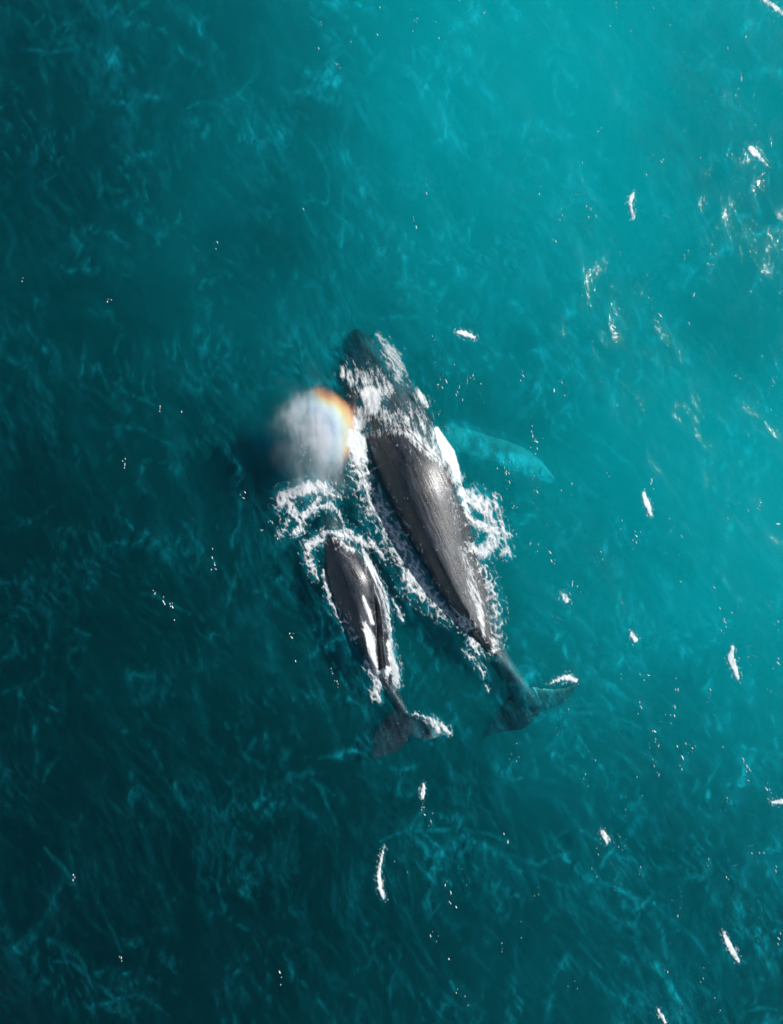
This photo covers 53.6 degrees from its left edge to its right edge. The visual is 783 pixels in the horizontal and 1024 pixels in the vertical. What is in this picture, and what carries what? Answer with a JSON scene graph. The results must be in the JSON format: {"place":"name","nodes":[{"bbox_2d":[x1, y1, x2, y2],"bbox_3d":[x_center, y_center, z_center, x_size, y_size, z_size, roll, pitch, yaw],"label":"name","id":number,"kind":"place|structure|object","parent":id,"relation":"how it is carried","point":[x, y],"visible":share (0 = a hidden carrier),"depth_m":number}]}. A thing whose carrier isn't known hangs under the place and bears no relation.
{"place":"outdoors","nodes":[
{"label":"outdoors","id":0,"kind":"place"},
{"bbox_2d":[0,0,782,1023],"bbox_3d":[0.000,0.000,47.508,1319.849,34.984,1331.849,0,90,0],"label":"sea water","id":1,"kind":"structure","parent":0,"point":[216,246],"depth_m":36.08},
{"bbox_2d":[457,556,504,691],"bbox_3d":[2.861,3.551,24.757,1.870,0.447,4.658,0,90,0],"label":"foam trail","id":2,"kind":"object","parent":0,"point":[472,641],"visible":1,"depth_m":24.92},
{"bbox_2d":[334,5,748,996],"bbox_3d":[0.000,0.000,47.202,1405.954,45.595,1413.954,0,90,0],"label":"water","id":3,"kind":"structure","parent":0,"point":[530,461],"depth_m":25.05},
{"bbox_2d":[274,480,342,536],"bbox_3d":[-2.729,-0.243,24.944,2.557,0.135,2.023,-14,90,0],"label":"foam bow","id":4,"kind":"object","parent":3,"relation":"on","point":[308,487],"visible":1,"depth_m":24.92},
{"bbox_2d":[304,528,403,640],"bbox_3d":[-1.173,2.189,24.841,2.646,0.424,4.108,-29,90,0],"label":"foam wake","id":5,"kind":"object","parent":3,"relation":"on","point":[318,539],"visible":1,"depth_m":24.94},
{"bbox_2d":[377,846,384,898],"bbox_3d":[-0.346,11.635,24.959,0.510,0.078,1.904,0,90,0],"label":"foam streak","id":6,"kind":"object","parent":3,"relation":"on","point":[380,884],"visible":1,"depth_m":24.95},
{"bbox_2d":[364,627,399,701],"bbox_3d":[-0.289,5.001,24.935,1.374,0.354,2.525,-13,90,0],"label":"foam trail","id":7,"kind":"object","parent":3,"relation":"on","point":[393,668],"visible":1,"depth_m":24.99},
{"bbox_2d":[317,507,449,758],"bbox_3d":[-0.759,3.762,25.349,2.695,1.601,8.330,-20,90,0],"label":"whale calf","id":8,"kind":"object","parent":3,"relation":"on","point":[350,580],"visible":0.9,"depth_m":24.97},
{"bbox_2d":[361,548,390,668],"bbox_3d":[-0.499,3.177,24.833,1.173,0.526,4.148,0,90,0],"label":"foam sheet","id":9,"kind":"object","parent":8,"relation":"on","point":[370,642],"visible":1,"depth_m":24.82},
{"bbox_2d":[377,334,403,382],"bbox_3d":[0.047,-4.939,25.032,0.997,0.079,2.111,-16,90,0],"label":"foam spray","id":10,"kind":"object","parent":3,"relation":"on","point":[389,353],"visible":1,"depth_m":25.04},
{"bbox_2d":[340,368,455,482],"bbox_3d":[0.409,-2.963,24.635,5.443,0.876,2.759,27,90,0],"label":"foam sheet","id":11,"kind":"object","parent":3,"relation":"on","point":[371,394],"visible":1,"depth_m":24.94},
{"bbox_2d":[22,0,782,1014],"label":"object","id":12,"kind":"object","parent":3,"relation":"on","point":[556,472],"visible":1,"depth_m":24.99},
{"bbox_2d":[345,423,475,627],"bbox_3d":[0.166,0.768,24.663,1.942,0.722,7.989,-29,90,0],"label":"foam wake","id":13,"kind":"object","parent":3,"relation":"on","point":[356,443],"visible":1,"depth_m":24.95},
{"bbox_2d":[420,783,424,798],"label":"foam streak","id":14,"kind":"object","parent":3,"relation":"on","point":[422,794],"visible":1,"depth_m":25.02},
{"bbox_2d":[412,713,451,734],"bbox_3d":[1.309,6.859,24.980,1.557,0.124,0.692,33,90,0],"label":"foam patch","id":15,"kind":"object","parent":3,"relation":"on","point":[433,722],"visible":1,"depth_m":24.95},
{"bbox_2d":[434,427,461,481],"bbox_3d":[1.812,-1.815,24.773,0.602,0.548,2.055,-18,90,0],"label":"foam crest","id":16,"kind":"object","parent":3,"relation":"on","point":[446,449],"visible":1,"depth_m":24.93},
{"bbox_2d":[334,329,578,739],"bbox_3d":[2.065,0.269,25.485,7.318,2.811,14.131,-37,90,0],"label":"adult whale","id":17,"kind":"object","parent":3,"relation":"on","point":[433,521],"visible":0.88,"depth_m":24.93},
{"bbox_2d":[463,558,484,635],"bbox_3d":[2.654,2.500,24.666,0.724,0.578,3.320,-15,90,0],"label":"foam sheet","id":18,"kind":"object","parent":17,"relation":"on","point":[480,618],"visible":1,"depth_m":24.73},
{"bbox_2d":[456,329,475,338],"bbox_3d":[2.410,-5.725,24.984,0.882,0.049,0.454,14,90,0],"label":"foam streak","id":19,"kind":"object","parent":3,"relation":"on","point":[464,333],"visible":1,"depth_m":24.97},
{"bbox_2d":[457,487,510,564],"bbox_3d":[2.952,0.358,24.746,2.210,0.613,2.754,0,90,0],"label":"foam swirl","id":20,"kind":"object","parent":3,"relation":"on","point":[476,502],"visible":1,"depth_m":24.96},
{"bbox_2d":[551,675,577,683],"bbox_3d":[5.510,5.376,24.962,1.122,0.106,0.561,0,90,0],"label":"foam streak","id":21,"kind":"object","parent":3,"relation":"on","point":[569,677],"visible":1,"depth_m":24.95},
{"bbox_2d":[562,594,568,602],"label":"foam streak","id":22,"kind":"object","parent":3,"relation":"on","point":[566,599],"visible":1,"depth_m":24.99},
{"bbox_2d":[601,831,609,843],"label":"foam streak","id":23,"kind":"object","parent":3,"relation":"on","point":[604,836],"visible":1,"depth_m":25.03},
{"bbox_2d":[628,192,634,219],"bbox_3d":[7.717,-9.887,24.969,0.459,0.091,1.020,0,90,0],"label":"foam streak","id":24,"kind":"object","parent":3,"relation":"on","point":[631,196],"visible":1,"depth_m":24.94},
{"bbox_2d":[630,632,637,644],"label":"foam streak","id":25,"kind":"object","parent":3,"relation":"on","point":[633,637],"visible":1,"depth_m":25.03},
{"bbox_2d":[642,492,651,515],"bbox_3d":[8.222,-0.264,24.883,0.434,0.057,1.022,-17,90,0],"label":"foam streak","id":26,"kind":"object","parent":3,"relation":"on","point":[646,502],"visible":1,"depth_m":24.87},
{"bbox_2d":[657,1009,666,1023],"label":"foam streak","id":27,"kind":"object","parent":3,"relation":"on","point":[662,1017],"visible":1,"depth_m":24.95},
{"bbox_2d":[723,932,739,962],"bbox_3d":[10.913,14.023,24.962,0.467,0.042,1.372,-34,90,0],"label":"foam streak","id":28,"kind":"object","parent":3,"relation":"on","point":[731,949],"visible":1,"depth_m":24.95},
{"bbox_2d":[728,645,741,679],"bbox_3d":[10.967,4.850,24.902,0.513,0.105,1.340,-13,90,0],"label":"foam streak","id":29,"kind":"object","parent":3,"relation":"on","point":[731,659],"visible":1,"depth_m":24.89},
{"bbox_2d":[748,146,767,165],"bbox_3d":[11.820,-11.466,25.009,0.539,0.073,1.131,-42,90,0],"label":"foam streak","id":30,"kind":"object","parent":3,"relation":"on","point":[752,150],"visible":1,"depth_m":25.00},
{"bbox_2d":[763,0,782,14],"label":"foam streak","id":31,"kind":"object","parent":3,"relation":"on","point":[775,8],"visible":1,"depth_m":24.98},
{"bbox_2d":[771,799,782,803],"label":"foam streak","id":32,"kind":"object","parent":3,"relation":"on","point":[780,801],"visible":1,"depth_m":25.00}
]}

